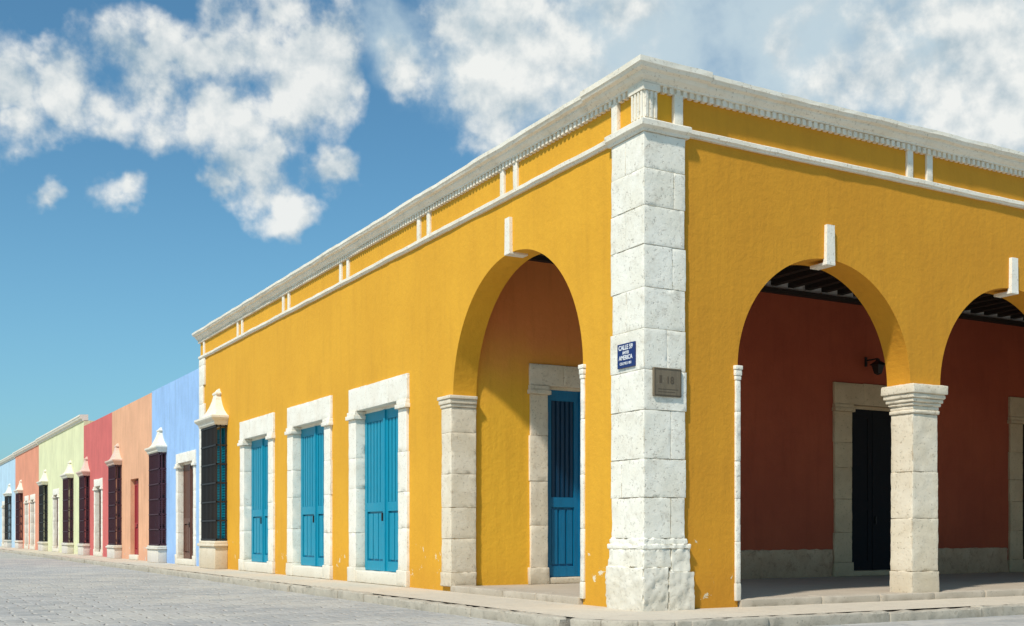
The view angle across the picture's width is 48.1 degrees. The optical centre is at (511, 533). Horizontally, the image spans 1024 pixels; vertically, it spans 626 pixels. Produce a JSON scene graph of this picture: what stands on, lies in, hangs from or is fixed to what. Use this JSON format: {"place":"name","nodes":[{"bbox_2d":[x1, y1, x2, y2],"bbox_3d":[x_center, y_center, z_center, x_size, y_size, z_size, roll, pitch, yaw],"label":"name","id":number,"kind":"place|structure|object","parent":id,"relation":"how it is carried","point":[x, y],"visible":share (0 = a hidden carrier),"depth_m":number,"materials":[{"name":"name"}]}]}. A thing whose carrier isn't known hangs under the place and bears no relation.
{"place":"outdoors","nodes":[
{"label":"outdoors","id":0,"kind":"place"},
{"bbox_2d":[0,549,1023,625],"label":"road","id":1,"kind":"structure","parent":0,"point":[37,591],"depth_m":18.05,"materials":[{"name":"grey stone"}]},
{"bbox_2d":[0,549,1023,625],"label":"kerb","id":2,"kind":"structure","parent":1,"relation":"on","point":[536,619],"depth_m":15.25,"materials":[{"name":"stone"}]},
{"bbox_2d":[0,546,1023,619],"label":"sidewalk","id":3,"kind":"structure","parent":0,"point":[572,610],"depth_m":16.34,"materials":[{"name":"concrete"}]},
{"bbox_2d":[0,454,14,547],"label":"pale blue house","id":4,"kind":"structure","parent":3,"relation":"on","point":[7,501],"depth_m":81.36,"materials":[{"name":"paint"}]},
{"bbox_2d":[1,501,4,546],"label":"door","id":5,"kind":"structure","parent":4,"relation":"in","point":[3,502],"depth_m":85.42,"materials":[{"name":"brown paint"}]},
{"bbox_2d":[3,484,11,546],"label":"window","id":6,"kind":"structure","parent":4,"relation":"in","point":[7,542],"depth_m":80.69,"materials":[{"name":"metal"}]},
{"bbox_2d":[13,440,38,549],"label":"coral house","id":7,"kind":"structure","parent":3,"relation":"on","point":[26,490],"depth_m":72.33,"materials":[{"name":"paint"}]},
{"bbox_2d":[14,480,22,548],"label":"window","id":8,"kind":"structure","parent":7,"relation":"in","point":[18,542],"depth_m":74.31,"materials":[{"name":"red paint"}]},
{"bbox_2d":[24,495,28,548],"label":"door","id":9,"kind":"structure","parent":7,"relation":"in","point":[26,546],"depth_m":73.04,"materials":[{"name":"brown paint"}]},
{"bbox_2d":[29,494,34,549],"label":"door","id":10,"kind":"structure","parent":7,"relation":"in","point":[32,497],"depth_m":70.62,"materials":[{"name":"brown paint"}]},
{"bbox_2d":[36,414,92,553],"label":"lime house","id":11,"kind":"structure","parent":3,"relation":"on","point":[61,454],"depth_m":59.47,"materials":[{"name":"paint"}]},
{"bbox_2d":[36,469,47,550],"bbox_3d":[-26.437,-1.298,64.706,0.538,4.605,1.982,0,0,-29],"label":"window","id":12,"kind":"structure","parent":11,"relation":"in","point":[43,483],"depth_m":64.47,"materials":[{"name":"metal"}]},
{"bbox_2d":[52,488,58,551],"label":"door","id":13,"kind":"structure","parent":11,"relation":"in","point":[55,548],"depth_m":61.87,"materials":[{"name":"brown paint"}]},
{"bbox_2d":[60,460,73,553],"bbox_3d":[-21.932,-1.299,56.685,0.538,4.602,1.982,0,0,-29],"label":"window","id":14,"kind":"structure","parent":11,"relation":"in","point":[68,476],"depth_m":56.30,"materials":[{"name":"red paint"}]},
{"bbox_2d":[76,413,111,556],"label":"crimson house","id":15,"kind":"structure","parent":3,"relation":"on","point":[92,473],"depth_m":50.61,"materials":[{"name":"paint"}]},
{"bbox_2d":[76,457,89,554],"bbox_3d":[-19.532,-1.247,52.412,0.538,4.505,1.582,0,0,-29],"label":"window","id":16,"kind":"structure","parent":15,"relation":"in","point":[83,549],"depth_m":52.02,"materials":[{"name":"red paint"}]},
{"bbox_2d":[92,478,102,556],"bbox_3d":[-17.917,-0.681,49.937,0.346,3.379,2.124,0,0,-29],"label":"door","id":17,"kind":"structure","parent":15,"relation":"in","point":[98,483],"depth_m":50.54,"materials":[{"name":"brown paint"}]},
{"bbox_2d":[105,393,151,560],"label":"salmon house","id":18,"kind":"structure","parent":3,"relation":"on","point":[127,462],"depth_m":43.91,"materials":[{"name":"paint"}]},
{"bbox_2d":[105,443,121,558],"bbox_3d":[-15.884,-1.298,45.917,0.538,4.605,1.682,0,0,-29],"label":"window","id":19,"kind":"structure","parent":18,"relation":"in","point":[114,550],"depth_m":45.63,"materials":[{"name":"red paint"}]},
{"bbox_2d":[129,480,138,559],"bbox_3d":[-14.137,-0.497,43.227,0.326,3.006,1.506,0,0,-29],"label":"door","id":20,"kind":"structure","parent":18,"relation":"in","point":[135,556],"depth_m":43.54,"materials":[{"name":"red paint"}]},
{"bbox_2d":[145,368,198,565],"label":"blue house","id":21,"kind":"structure","parent":3,"relation":"on","point":[172,450],"depth_m":37.41,"materials":[{"name":"paint"}]},
{"bbox_2d":[145,427,166,562],"bbox_3d":[-12.089,-1.308,39.160,0.538,4.624,1.782,0,0,-29],"label":"window","id":22,"kind":"structure","parent":21,"relation":"in","point":[157,550],"depth_m":38.94,"materials":[{"name":"red paint"}]},
{"bbox_2d":[174,450,195,565],"bbox_3d":[-10.204,-0.777,36.204,0.346,3.569,2.621,0,0,-29],"label":"door","id":23,"kind":"structure","parent":21,"relation":"in","point":[185,466],"depth_m":36.72,"materials":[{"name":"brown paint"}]},
{"bbox_2d":[192,54,1023,611],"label":"yellow building","id":24,"kind":"structure","parent":3,"relation":"on","point":[432,388],"depth_m":19.74,"materials":[{"name":"paint"}]},
{"bbox_2d":[194,389,228,568],"bbox_3d":[-8.490,-1.558,32.648,0.640,5.123,1.940,0,0,-29],"label":"window","id":25,"kind":"structure","parent":24,"relation":"in","point":[213,549],"depth_m":32.48,"materials":[{"name":"blue paint"}]},
{"bbox_2d":[237,412,274,573],"bbox_3d":[-6.491,-0.985,29.572,0.367,3.985,2.983,0,0,-29],"label":"door","id":26,"kind":"structure","parent":24,"relation":"in","point":[256,443],"depth_m":29.94,"materials":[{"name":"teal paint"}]},
{"bbox_2d":[284,395,332,579],"bbox_3d":[-4.528,-0.984,26.075,0.367,3.989,3.003,0,0,-29],"label":"door","id":27,"kind":"structure","parent":24,"relation":"in","point":[308,432],"depth_m":26.40,"materials":[{"name":"teal paint"}]},
{"bbox_2d":[345,373,409,586],"bbox_3d":[-2.562,-0.980,22.576,0.367,3.979,3.033,0,0,-29],"label":"door","id":28,"kind":"structure","parent":24,"relation":"in","point":[378,414],"depth_m":22.79,"materials":[{"name":"teal paint"}]},
{"bbox_2d":[527,363,582,583],"bbox_3d":[1.262,-1.054,21.020,2.300,3.953,0.268,0,0,-29],"label":"door","id":29,"kind":"structure","parent":24,"relation":"in","point":[554,391],"depth_m":20.77,"materials":[{"name":"blue paint"}]},
{"bbox_2d":[617,341,635,368],"bbox_3d":[1.501,-2.330,15.028,0.034,0.320,0.390,0,0,-29],"label":"street sign","id":30,"kind":"object","parent":24,"relation":"attached to","point":[626,355],"visible":1,"depth_m":15.01,"materials":[{"name":"blue metal"}]},
{"bbox_2d":[652,367,681,397],"bbox_3d":[2.014,-1.955,14.875,0.450,0.370,0.039,0,0,-29],"label":"wall plaque","id":31,"kind":"object","parent":24,"relation":"attached to","point":[666,382],"depth_m":14.86,"materials":[{"name":"grey stone"}]},
{"bbox_2d":[832,382,891,576],"bbox_3d":[7.841,-1.133,24.749,2.664,4.113,0.328,0,0,-29],"label":"door","id":32,"kind":"structure","parent":24,"relation":"in","point":[861,417],"depth_m":24.65,"materials":[{"name":"brown wood"}]},
{"bbox_2d":[865,357,884,374],"bbox_3d":[7.679,-3.551,24.320,0.248,0.419,0.470,0,0,-29],"label":"wall lantern","id":33,"kind":"object","parent":24,"relation":"attached to","point":[877,365],"depth_m":24.18,"materials":[{"name":"metal"}]},
{"bbox_2d":[1007,397,1023,571],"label":"door","id":34,"kind":"structure","parent":24,"relation":"in","point":[1015,420],"depth_m":26.85,"materials":[{"name":"beige stone"}]},
{"bbox_2d":[0,0,1023,459],"label":"sky","id":35,"kind":"structure","parent":0,"point":[164,164],"materials":[{"name":"blue"}]}
]}

